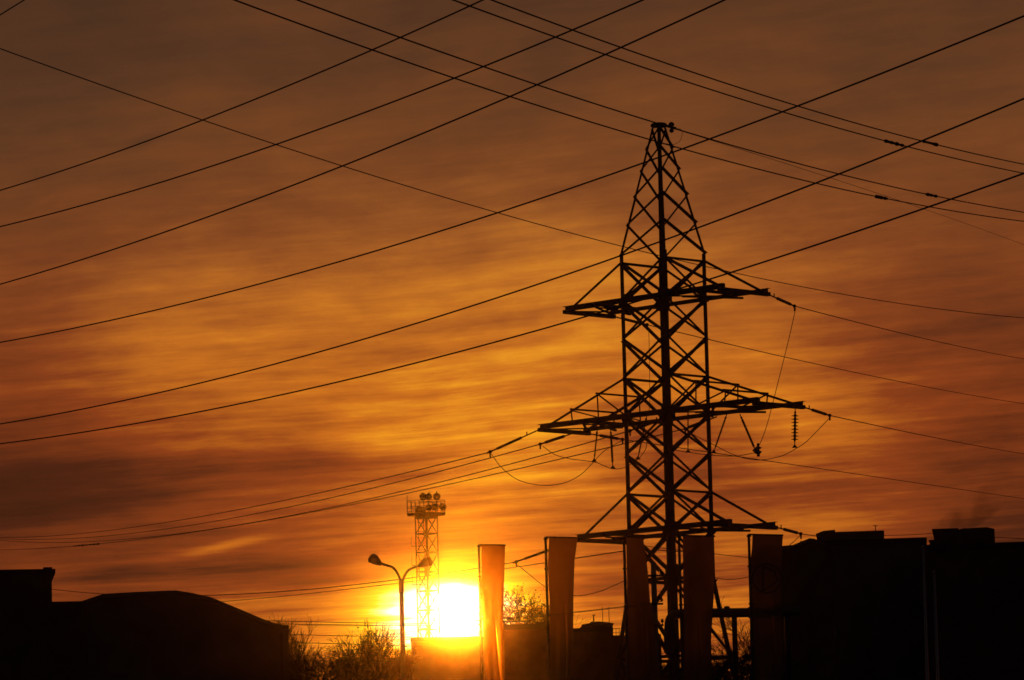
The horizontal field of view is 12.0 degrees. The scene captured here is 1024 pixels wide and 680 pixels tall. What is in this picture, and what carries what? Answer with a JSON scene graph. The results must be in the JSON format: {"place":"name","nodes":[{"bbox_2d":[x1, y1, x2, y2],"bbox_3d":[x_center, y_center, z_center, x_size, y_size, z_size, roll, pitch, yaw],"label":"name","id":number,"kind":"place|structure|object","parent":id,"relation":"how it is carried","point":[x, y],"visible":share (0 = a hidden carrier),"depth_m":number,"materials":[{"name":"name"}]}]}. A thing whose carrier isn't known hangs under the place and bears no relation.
{"place":"outdoors","nodes":[
{"label":"outdoors","id":0,"kind":"place"},
{"bbox_2d":[0,0,23,14],"bbox_3d":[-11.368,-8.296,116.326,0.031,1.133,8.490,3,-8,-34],"label":"power line","id":1,"kind":"object","parent":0,"point":[11,7],"visible":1,"depth_m":117.28,"materials":[{"name":"metal"}]},
{"bbox_2d":[0,567,87,679],"bbox_3d":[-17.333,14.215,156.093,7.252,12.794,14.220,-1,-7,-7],"label":"flat roofed block","id":2,"kind":"structure","parent":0,"point":[43,636],"depth_m":150.04,"materials":[{"name":"brick"}]},
{"bbox_2d":[0,0,483,190],"bbox_3d":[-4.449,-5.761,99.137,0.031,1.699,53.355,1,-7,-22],"label":"power line","id":3,"kind":"object","parent":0,"point":[255,98],"visible":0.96,"depth_m":101.04,"materials":[{"name":"metal"}]},
{"bbox_2d":[0,0,643,226],"bbox_3d":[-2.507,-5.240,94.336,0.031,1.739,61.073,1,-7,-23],"label":"power line","id":4,"kind":"object","parent":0,"point":[341,120],"visible":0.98,"depth_m":95.98,"materials":[{"name":"metal"}]},
{"bbox_2d":[268,620,426,623],"bbox_3d":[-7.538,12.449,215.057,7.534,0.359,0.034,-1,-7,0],"label":"power line","id":5,"kind":"object","parent":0,"point":[348,622],"visible":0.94,"depth_m":215.04,"materials":[{"name":"metal"}]},
{"bbox_2d":[276,623,426,625],"bbox_3d":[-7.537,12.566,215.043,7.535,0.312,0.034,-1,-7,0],"label":"power line","id":6,"kind":"object","parent":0,"point":[344,624],"visible":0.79,"depth_m":215.03,"materials":[{"name":"metal"}]},
{"bbox_2d":[0,0,724,284],"bbox_3d":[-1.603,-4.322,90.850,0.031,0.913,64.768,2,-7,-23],"label":"power line","id":7,"kind":"object","parent":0,"point":[673,23],"visible":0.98,"depth_m":92.00,"materials":[{"name":"metal"}]},
{"bbox_2d":[369,657,413,679],"bbox_3d":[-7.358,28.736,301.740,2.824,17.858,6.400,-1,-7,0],"label":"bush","id":8,"kind":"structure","parent":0,"point":[411,678],"depth_m":299.70,"materials":[{"name":"plant"}]},
{"bbox_2d":[306,601,661,625],"bbox_3d":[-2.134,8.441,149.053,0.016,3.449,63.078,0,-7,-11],"label":"power line","id":9,"kind":"object","parent":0,"point":[482,620],"visible":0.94,"depth_m":138.76,"materials":[{"name":"metal"}]},
{"bbox_2d":[0,15,1023,342],"bbox_3d":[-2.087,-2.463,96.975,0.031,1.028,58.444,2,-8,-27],"label":"power line","id":10,"kind":"object","parent":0,"point":[554,193],"visible":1,"depth_m":90.57,"materials":[{"name":"metal"}]},
{"bbox_2d":[0,98,1023,424],"bbox_3d":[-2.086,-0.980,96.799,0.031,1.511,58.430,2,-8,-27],"label":"power line","id":11,"kind":"object","parent":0,"point":[558,276],"visible":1,"depth_m":90.14,"materials":[{"name":"metal"}]},
{"bbox_2d":[0,172,1023,443],"bbox_3d":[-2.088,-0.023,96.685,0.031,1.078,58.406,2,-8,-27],"label":"power line","id":12,"kind":"object","parent":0,"point":[548,326],"visible":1,"depth_m":90.38,"materials":[{"name":"metal"}]},
{"bbox_2d":[0,0,1023,678],"label":"sky","id":13,"kind":"structure","parent":0,"point":[202,59],"materials":[{"name":"orange"}]},
{"bbox_2d":[378,603,660,635],"bbox_3d":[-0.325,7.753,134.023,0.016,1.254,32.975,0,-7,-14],"label":"power line","id":14,"kind":"object","parent":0,"point":[525,618],"visible":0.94,"depth_m":129.72,"materials":[{"name":"metal"}]},
{"bbox_2d":[503,620,547,679],"bbox_3d":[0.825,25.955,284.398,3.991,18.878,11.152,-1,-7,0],"label":"building","id":15,"kind":"structure","parent":0,"point":[525,651],"depth_m":279.84,"materials":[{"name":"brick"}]},
{"bbox_2d":[571,606,661,679],"bbox_3d":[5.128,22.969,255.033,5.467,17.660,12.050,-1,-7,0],"label":"building","id":16,"kind":"structure","parent":0,"point":[594,649],"depth_m":249.87,"materials":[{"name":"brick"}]},
{"bbox_2d":[234,0,1023,221],"bbox_3d":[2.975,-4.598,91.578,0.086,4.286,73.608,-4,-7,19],"label":"power line","id":17,"kind":"object","parent":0,"point":[880,197],"visible":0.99,"depth_m":86.08,"materials":[{"name":"metal"}]},
{"bbox_2d":[0,48,1023,317],"bbox_3d":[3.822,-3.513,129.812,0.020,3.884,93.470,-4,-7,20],"label":"power line","id":18,"kind":"object","parent":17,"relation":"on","point":[462,202],"visible":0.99,"depth_m":114.94,"materials":[{"name":"metal"}]},
{"bbox_2d":[297,0,1023,212],"bbox_3d":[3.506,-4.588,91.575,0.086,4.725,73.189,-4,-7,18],"label":"power line","id":19,"kind":"object","parent":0,"point":[931,195],"visible":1,"depth_m":85.80,"materials":[{"name":"metal"}]},
{"bbox_2d":[491,0,1023,164],"bbox_3d":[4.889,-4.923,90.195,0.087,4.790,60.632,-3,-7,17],"label":"power line","id":20,"kind":"object","parent":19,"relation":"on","point":[932,143],"visible":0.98,"depth_m":86.70,"materials":[{"name":"metal"}]},
{"bbox_2d":[452,0,1022,172],"bbox_3d":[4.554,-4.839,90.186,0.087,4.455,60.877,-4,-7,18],"label":"power line","id":21,"kind":"object","parent":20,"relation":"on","point":[894,143],"visible":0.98,"depth_m":87.06,"materials":[{"name":"metal"}]},
{"bbox_2d":[781,538,837,679],"bbox_3d":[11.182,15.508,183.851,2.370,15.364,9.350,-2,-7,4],"label":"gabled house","id":22,"kind":"structure","parent":0,"point":[808,581],"depth_m":179.95,"materials":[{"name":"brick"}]},
{"bbox_2d":[884,533,932,535],"bbox_3d":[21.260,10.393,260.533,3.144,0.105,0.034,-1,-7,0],"label":"power line","id":23,"kind":"object","parent":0,"point":[910,534],"visible":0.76,"depth_m":260.52,"materials":[{"name":"metal"}]},
{"bbox_2d":[926,527,1023,679],"bbox_3d":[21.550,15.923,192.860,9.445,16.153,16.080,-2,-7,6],"label":"corner block","id":24,"kind":"structure","parent":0,"point":[979,576],"depth_m":185.87,"materials":[{"name":"brick"}]},
{"label":"ground","id":25,"kind":"structure","parent":0,"visible":0},
{"bbox_2d":[83,590,288,679],"bbox_3d":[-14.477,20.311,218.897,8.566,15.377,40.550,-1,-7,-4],"label":"hangar","id":26,"kind":"structure","parent":25,"relation":"on","point":[165,635],"depth_m":199.71,"materials":[{"name":"metal"}]},
{"bbox_2d":[289,634,420,637],"bbox_3d":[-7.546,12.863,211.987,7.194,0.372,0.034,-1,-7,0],"label":"power line","id":27,"kind":"object","parent":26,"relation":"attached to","point":[346,635],"visible":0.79,"depth_m":211.97,"materials":[{"name":"metal"}]},
{"bbox_2d":[289,642,420,646],"bbox_3d":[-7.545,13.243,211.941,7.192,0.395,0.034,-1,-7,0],"label":"power line","id":28,"kind":"object","parent":26,"relation":"attached to","point":[356,644],"visible":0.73,"depth_m":211.93,"materials":[{"name":"metal"}]},
{"bbox_2d":[270,613,317,671],"bbox_3d":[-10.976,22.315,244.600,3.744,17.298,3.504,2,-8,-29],"label":"bare tree","id":29,"kind":"object","parent":25,"relation":"on","point":[293,646],"visible":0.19,"depth_m":244.76,"materials":[{"name":"brown plant"}]},
{"bbox_2d":[289,635,346,679],"bbox_3d":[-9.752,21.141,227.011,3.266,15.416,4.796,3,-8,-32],"label":"bare tree","id":30,"kind":"object","parent":25,"relation":"on","point":[319,664],"visible":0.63,"depth_m":227.21,"materials":[{"name":"brown plant"}]},
{"bbox_2d":[289,651,383,679],"bbox_3d":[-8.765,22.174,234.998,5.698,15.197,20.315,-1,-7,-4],"label":"thicket","id":31,"kind":"object","parent":25,"relation":"on","point":[295,672],"visible":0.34,"depth_m":227.63,"materials":[{"name":"brown plant"}]},
{"bbox_2d":[322,632,387,679],"bbox_3d":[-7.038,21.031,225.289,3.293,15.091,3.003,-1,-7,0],"label":"bare tree","id":32,"kind":"object","parent":25,"relation":"on","point":[365,665],"visible":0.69,"depth_m":225.78,"materials":[{"name":"brown plant"}]},
{"bbox_2d":[317,621,412,679],"bbox_3d":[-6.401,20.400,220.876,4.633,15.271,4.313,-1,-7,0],"label":"bare tree","id":33,"kind":"object","parent":25,"relation":"on","point":[395,661],"visible":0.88,"depth_m":221.58,"materials":[{"name":"brown plant"}]},
{"bbox_2d":[338,620,399,675],"bbox_3d":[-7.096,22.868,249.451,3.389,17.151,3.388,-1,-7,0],"label":"bare tree","id":34,"kind":"object","parent":25,"relation":"on","point":[384,640],"visible":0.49,"depth_m":249.99,"materials":[{"name":"brown plant"}]},
{"bbox_2d":[368,553,432,679],"bbox_3d":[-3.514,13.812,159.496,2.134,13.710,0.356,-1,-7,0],"label":"street lamp","id":35,"kind":"object","parent":25,"relation":"on","point":[374,558],"visible":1,"depth_m":160.09,"materials":[{"name":"metal"}]},
{"bbox_2d":[387,644,423,679],"bbox_3d":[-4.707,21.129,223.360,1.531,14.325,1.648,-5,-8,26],"label":"thin leaved tree","id":36,"kind":"object","parent":25,"relation":"on","point":[411,657],"visible":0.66,"depth_m":223.83,"materials":[{"name":"brown plant"}]},
{"bbox_2d":[407,491,446,637],"bbox_3d":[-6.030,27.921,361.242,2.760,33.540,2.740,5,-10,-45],"label":"floodlight mast","id":37,"kind":"object","parent":25,"relation":"on","point":[420,513],"visible":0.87,"depth_m":362.22,"materials":[{"name":"metal"}]},
{"bbox_2d":[410,636,486,679],"bbox_3d":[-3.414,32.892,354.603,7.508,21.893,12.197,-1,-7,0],"label":"block","id":38,"kind":"structure","parent":25,"relation":"on","point":[451,658],"depth_m":349.75,"materials":[{"name":"orange concrete"}]},
{"bbox_2d":[477,544,505,679],"bbox_3d":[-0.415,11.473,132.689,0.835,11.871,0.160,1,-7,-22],"label":"banner flag","id":39,"kind":"object","parent":25,"relation":"on","point":[491,565],"visible":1,"depth_m":133.19,"materials":[{"name":"fabric"}]},
{"bbox_2d":[459,583,589,630],"bbox_3d":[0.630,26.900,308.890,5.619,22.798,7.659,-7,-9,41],"label":"thin leaved tree","id":40,"kind":"object","parent":25,"relation":"on","point":[532,609],"visible":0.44,"depth_m":309.16,"materials":[{"name":"brown plant"}]},
{"bbox_2d":[543,536,578,679],"bbox_3d":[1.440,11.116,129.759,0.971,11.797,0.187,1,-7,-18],"label":"banner flag","id":41,"kind":"object","parent":25,"relation":"on","point":[559,569],"visible":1,"depth_m":130.19,"materials":[{"name":"fabric"}]},
{"bbox_2d":[622,536,658,679],"bbox_3d":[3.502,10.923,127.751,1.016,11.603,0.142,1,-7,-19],"label":"banner flag","id":42,"kind":"object","parent":25,"relation":"on","point":[641,658],"visible":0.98,"depth_m":128.15,"materials":[{"name":"fabric"}]},
{"bbox_2d":[648,562,663,679],"bbox_3d":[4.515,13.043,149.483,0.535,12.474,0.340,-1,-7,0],"label":"utility pole","id":43,"kind":"object","parent":25,"relation":"on","point":[653,576],"visible":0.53,"depth_m":149.97,"materials":[{"name":"grey concrete"}]},
{"bbox_2d":[537,122,805,679],"bbox_3d":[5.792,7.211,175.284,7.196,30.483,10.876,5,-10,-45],"label":"lattice tower","id":44,"kind":"structure","parent":25,"relation":"on","point":[671,527],"depth_m":175.54,"materials":[{"name":"metal"}]},
{"bbox_2d":[486,430,537,456],"bbox_3d":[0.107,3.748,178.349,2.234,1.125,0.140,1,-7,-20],"label":"tension insulator","id":45,"kind":"object","parent":44,"relation":"attached to","point":[506,444],"visible":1,"depth_m":178.22,"materials":[{"name":"ceramic"}]},
{"bbox_2d":[0,452,486,537],"bbox_3d":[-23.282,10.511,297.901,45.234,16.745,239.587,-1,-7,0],"label":"power line","id":46,"kind":"object","parent":45,"relation":"attached to","point":[272,502],"visible":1,"depth_m":230.47,"materials":[{"name":"metal"}]},
{"bbox_2d":[512,549,548,566],"bbox_3d":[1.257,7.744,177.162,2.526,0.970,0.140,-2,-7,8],"label":"tension insulator","id":47,"kind":"object","parent":44,"relation":"attached to","point":[530,556],"visible":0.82,"depth_m":177.19,"materials":[{"name":"ceramic"}]},
{"bbox_2d":[52,562,511,595],"bbox_3d":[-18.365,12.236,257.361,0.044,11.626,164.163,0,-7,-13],"label":"power line","id":48,"kind":"object","parent":47,"relation":"attached to","point":[317,588],"visible":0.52,"depth_m":211.29,"materials":[{"name":"metal"}]},
{"bbox_2d":[222,551,622,601],"bbox_3d":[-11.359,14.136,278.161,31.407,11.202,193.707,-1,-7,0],"label":"power line","id":49,"kind":"object","parent":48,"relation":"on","point":[425,579],"visible":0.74,"depth_m":234.94,"materials":[{"name":"metal"}]},
{"bbox_2d":[538,430,580,448],"bbox_3d":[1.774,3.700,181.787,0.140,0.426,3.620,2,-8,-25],"label":"tension insulator","id":50,"kind":"object","parent":44,"relation":"attached to","point":[552,440],"visible":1,"depth_m":182.20,"materials":[{"name":"ceramic"}]},
{"bbox_2d":[0,444,537,539],"bbox_3d":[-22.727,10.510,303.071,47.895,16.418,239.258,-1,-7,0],"label":"power line","id":51,"kind":"object","parent":50,"relation":"attached to","point":[303,503],"visible":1,"depth_m":236.32,"materials":[{"name":"metal"}]},
{"bbox_2d":[517,564,622,595],"bbox_3d":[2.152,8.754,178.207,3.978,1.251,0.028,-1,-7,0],"label":"jumper wire","id":52,"kind":"object","parent":44,"relation":"hanging from","point":[573,595],"visible":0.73,"depth_m":178.16,"materials":[{"name":"metal"}]},
{"bbox_2d":[591,430,597,461],"bbox_3d":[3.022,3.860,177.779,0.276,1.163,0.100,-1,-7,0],"label":"insulator string","id":53,"kind":"object","parent":44,"relation":"hanging from","point":[593,460],"visible":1,"depth_m":177.75,"materials":[{"name":"ceramic"}]},
{"bbox_2d":[491,454,591,485],"bbox_3d":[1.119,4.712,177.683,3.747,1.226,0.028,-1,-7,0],"label":"jumper wire","id":54,"kind":"object","parent":53,"relation":"hanging from","point":[536,484],"visible":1,"depth_m":177.63,"materials":[{"name":"metal"}]},
{"bbox_2d":[543,442,646,468],"bbox_3d":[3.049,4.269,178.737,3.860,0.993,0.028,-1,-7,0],"label":"jumper wire","id":55,"kind":"object","parent":44,"relation":"attached to","point":[595,462],"visible":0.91,"depth_m":178.72,"materials":[{"name":"metal"}]},
{"bbox_2d":[591,431,624,443],"bbox_3d":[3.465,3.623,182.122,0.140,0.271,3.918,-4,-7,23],"label":"tension insulator","id":56,"kind":"object","parent":44,"relation":"attached to","point":[614,438],"visible":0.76,"depth_m":182.47,"materials":[{"name":"ceramic"}]},
{"bbox_2d":[629,440,1023,498],"bbox_3d":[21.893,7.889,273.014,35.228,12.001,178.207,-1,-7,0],"label":"power line","id":57,"kind":"object","parent":56,"relation":"attached to","point":[826,469],"visible":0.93,"depth_m":239.65,"materials":[{"name":"metal"}]},
{"bbox_2d":[649,325,1023,403],"bbox_3d":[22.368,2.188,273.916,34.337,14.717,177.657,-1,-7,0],"label":"power line","id":58,"kind":"object","parent":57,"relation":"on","point":[832,367],"visible":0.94,"depth_m":237.07,"materials":[{"name":"metal"}]},
{"bbox_2d":[610,430,615,468],"bbox_3d":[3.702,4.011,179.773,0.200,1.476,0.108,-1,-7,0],"label":"insulator string","id":59,"kind":"object","parent":44,"relation":"hanging from","point":[612,457],"visible":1,"depth_m":179.73,"materials":[{"name":"ceramic"}]},
{"bbox_2d":[616,317,648,325],"bbox_3d":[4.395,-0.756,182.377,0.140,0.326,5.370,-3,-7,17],"label":"tension insulator","id":60,"kind":"object","parent":44,"relation":"attached to","point":[632,321],"visible":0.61,"depth_m":182.44,"materials":[{"name":"ceramic"}]},
{"bbox_2d":[635,415,646,459],"bbox_3d":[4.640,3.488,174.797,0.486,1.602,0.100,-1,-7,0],"label":"insulator string","id":61,"kind":"object","parent":44,"relation":"hanging from","point":[637,458],"visible":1,"depth_m":174.77,"materials":[{"name":"ceramic"}]},
{"bbox_2d":[629,416,668,435],"bbox_3d":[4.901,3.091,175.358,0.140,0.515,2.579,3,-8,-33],"label":"tension insulator","id":62,"kind":"object","parent":44,"relation":"attached to","point":[642,425],"visible":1,"depth_m":175.55,"materials":[{"name":"ceramic"}]},
{"bbox_2d":[0,432,623,542],"bbox_3d":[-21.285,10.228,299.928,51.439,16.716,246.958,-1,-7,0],"label":"power line","id":63,"kind":"object","parent":62,"relation":"attached to","point":[351,502],"visible":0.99,"depth_m":228.90,"materials":[{"name":"metal"}]},
{"bbox_2d":[667,122,676,132],"bbox_3d":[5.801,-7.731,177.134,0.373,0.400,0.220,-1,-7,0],"label":"peak insulator","id":64,"kind":"object","parent":44,"relation":"attached to","point":[671,124],"visible":0.88,"depth_m":177.08,"materials":[{"name":"metal"}]},
{"bbox_2d":[685,413,689,452],"bbox_3d":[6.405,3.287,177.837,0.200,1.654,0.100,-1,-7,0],"label":"insulator string","id":65,"kind":"object","parent":44,"relation":"hanging from","point":[688,437],"visible":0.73,"depth_m":177.79,"materials":[{"name":"ceramic"}]},
{"bbox_2d":[647,546,747,557],"bbox_3d":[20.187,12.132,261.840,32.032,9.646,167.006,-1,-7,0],"label":"power line","id":66,"kind":"object","parent":44,"relation":"attached to","point":[717,554],"visible":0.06,"depth_m":202.14,"materials":[{"name":"metal"}]},
{"bbox_2d":[683,416,716,431],"bbox_3d":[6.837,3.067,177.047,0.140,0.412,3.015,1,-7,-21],"label":"tension insulator","id":67,"kind":"object","parent":44,"relation":"attached to","point":[692,425],"visible":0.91,"depth_m":177.58,"materials":[{"name":"ceramic"}]},
{"bbox_2d":[7,429,682,549],"bbox_3d":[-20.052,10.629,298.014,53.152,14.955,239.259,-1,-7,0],"label":"power line","id":68,"kind":"object","parent":67,"relation":"attached to","point":[360,502],"visible":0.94,"depth_m":234.26,"materials":[{"name":"metal"}]},
{"bbox_2d":[673,449,752,455],"bbox_3d":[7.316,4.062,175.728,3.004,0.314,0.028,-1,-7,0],"label":"jumper wire","id":69,"kind":"object","parent":44,"relation":"attached to","point":[707,454],"visible":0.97,"depth_m":175.71,"materials":[{"name":"metal"}]},
{"bbox_2d":[711,415,726,452],"bbox_3d":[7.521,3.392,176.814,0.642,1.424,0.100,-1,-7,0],"label":"insulator string","id":70,"kind":"object","parent":44,"relation":"hanging from","point":[713,451],"visible":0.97,"depth_m":176.79,"materials":[{"name":"ceramic"}]},
{"bbox_2d":[739,414,756,452],"bbox_3d":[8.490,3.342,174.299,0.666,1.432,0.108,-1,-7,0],"label":"insulator string","id":71,"kind":"object","parent":44,"relation":"hanging from","point":[747,432],"visible":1,"depth_m":174.27,"materials":[{"name":"ceramic"}]},
{"bbox_2d":[752,443,761,456],"bbox_3d":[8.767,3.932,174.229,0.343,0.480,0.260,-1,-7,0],"label":"post insulator","id":72,"kind":"object","parent":71,"relation":"attached to","point":[758,448],"visible":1,"depth_m":174.18,"materials":[{"name":"black glass"}]},
{"bbox_2d":[717,535,799,579],"bbox_3d":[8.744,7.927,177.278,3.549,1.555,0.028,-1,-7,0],"label":"jumper wire","id":73,"kind":"object","parent":44,"relation":"hanging from","point":[748,576],"visible":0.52,"depth_m":177.18,"materials":[{"name":"metal"}]},
{"bbox_2d":[693,417,829,459],"bbox_3d":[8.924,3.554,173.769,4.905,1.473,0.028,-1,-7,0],"label":"jumper wire","id":74,"kind":"object","parent":44,"relation":"hanging from","point":[762,459],"visible":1,"depth_m":173.72,"materials":[{"name":"metal"}]},
{"bbox_2d":[760,308,795,442],"bbox_3d":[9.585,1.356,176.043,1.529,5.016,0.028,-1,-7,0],"label":"jumper wire","id":75,"kind":"object","parent":44,"relation":"hanging from","point":[780,373],"visible":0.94,"depth_m":176.06,"materials":[{"name":"metal"}]},
{"bbox_2d":[771,293,795,310],"bbox_3d":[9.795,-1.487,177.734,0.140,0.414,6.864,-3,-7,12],"label":"tension insulator","id":76,"kind":"object","parent":44,"relation":"attached to","point":[785,301],"visible":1,"depth_m":178.39,"materials":[{"name":"ceramic"}]},
{"bbox_2d":[778,525,802,538],"bbox_3d":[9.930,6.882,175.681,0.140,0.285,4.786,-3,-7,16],"label":"tension insulator","id":77,"kind":"object","parent":44,"relation":"attached to","point":[792,531],"visible":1,"depth_m":176.19,"materials":[{"name":"ceramic"}]},
{"bbox_2d":[791,409,798,447],"bbox_3d":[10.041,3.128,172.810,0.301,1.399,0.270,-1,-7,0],"label":"insulator string","id":78,"kind":"object","parent":44,"relation":"hanging from","point":[794,429],"visible":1,"depth_m":172.75,"materials":[{"name":"ceramic"}]},
{"bbox_2d":[806,405,830,420],"bbox_3d":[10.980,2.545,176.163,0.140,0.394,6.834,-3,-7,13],"label":"tension insulator","id":79,"kind":"object","parent":44,"relation":"attached to","point":[819,412],"visible":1,"depth_m":177.00,"materials":[{"name":"ceramic"}]},
{"bbox_2d":[831,415,1022,453],"bbox_3d":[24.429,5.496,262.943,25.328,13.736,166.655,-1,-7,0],"label":"power line","id":80,"kind":"object","parent":79,"relation":"attached to","point":[917,434],"visible":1,"depth_m":223.64,"materials":[{"name":"metal"}]},
{"bbox_2d":[796,306,1022,358],"bbox_3d":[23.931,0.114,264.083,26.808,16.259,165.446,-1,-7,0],"label":"power line","id":81,"kind":"object","parent":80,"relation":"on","point":[897,332],"visible":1,"depth_m":222.74,"materials":[{"name":"metal"}]},
{"bbox_2d":[685,132,1023,244],"bbox_3d":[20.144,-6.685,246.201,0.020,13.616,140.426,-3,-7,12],"label":"power line","id":82,"kind":"object","parent":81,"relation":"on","point":[847,183],"visible":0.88,"depth_m":224.32,"materials":[{"name":"metal"}]},
{"bbox_2d":[677,535,714,679],"bbox_3d":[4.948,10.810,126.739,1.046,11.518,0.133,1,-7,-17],"label":"banner flag","id":83,"kind":"object","parent":25,"relation":"on","point":[698,586],"visible":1,"depth_m":127.17,"materials":[{"name":"fabric"}]},
{"bbox_2d":[659,649,740,679],"bbox_3d":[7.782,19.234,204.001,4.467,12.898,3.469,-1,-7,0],"label":"thin leaved tree","id":84,"kind":"object","parent":25,"relation":"on","point":[666,674],"visible":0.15,"depth_m":204.21,"materials":[{"name":"black plant"}]},
{"bbox_2d":[659,649,750,679],"bbox_3d":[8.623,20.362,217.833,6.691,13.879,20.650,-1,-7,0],"label":"thicket","id":85,"kind":"object","parent":25,"relation":"on","point":[747,678],"visible":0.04,"depth_m":215.12,"materials":[{"name":"black plant"}]},
{"bbox_2d":[711,597,750,679],"bbox_3d":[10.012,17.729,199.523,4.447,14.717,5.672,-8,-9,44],"label":"bare tree","id":86,"kind":"object","parent":25,"relation":"on","point":[745,655],"visible":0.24,"depth_m":199.47,"materials":[{"name":"black plant"}]},
{"bbox_2d":[664,606,799,679],"bbox_3d":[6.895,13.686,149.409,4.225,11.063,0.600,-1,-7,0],"label":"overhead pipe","id":87,"kind":"object","parent":25,"relation":"on","point":[672,616],"visible":0.62,"depth_m":149.89,"materials":[{"name":"metal"}]},
{"bbox_2d":[746,534,782,679],"bbox_3d":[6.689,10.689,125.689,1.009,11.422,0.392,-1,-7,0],"label":"banner flag","id":88,"kind":"object","parent":25,"relation":"on","point":[764,566],"visible":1,"depth_m":126.15,"materials":[{"name":"fabric"}]},
{"bbox_2d":[800,525,930,679],"bbox_3d":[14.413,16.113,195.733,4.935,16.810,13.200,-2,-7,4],"label":"long block","id":89,"kind":"structure","parent":25,"relation":"on","point":[879,599],"depth_m":189.84,"materials":[{"name":"grey concrete"}]},
{"bbox_2d":[802,534,834,538],"bbox_3d":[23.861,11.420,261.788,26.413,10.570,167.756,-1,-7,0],"label":"power line","id":90,"kind":"object","parent":89,"relation":"attached to","point":[818,536],"visible":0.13,"depth_m":184.21,"materials":[{"name":"metal"}]}
]}

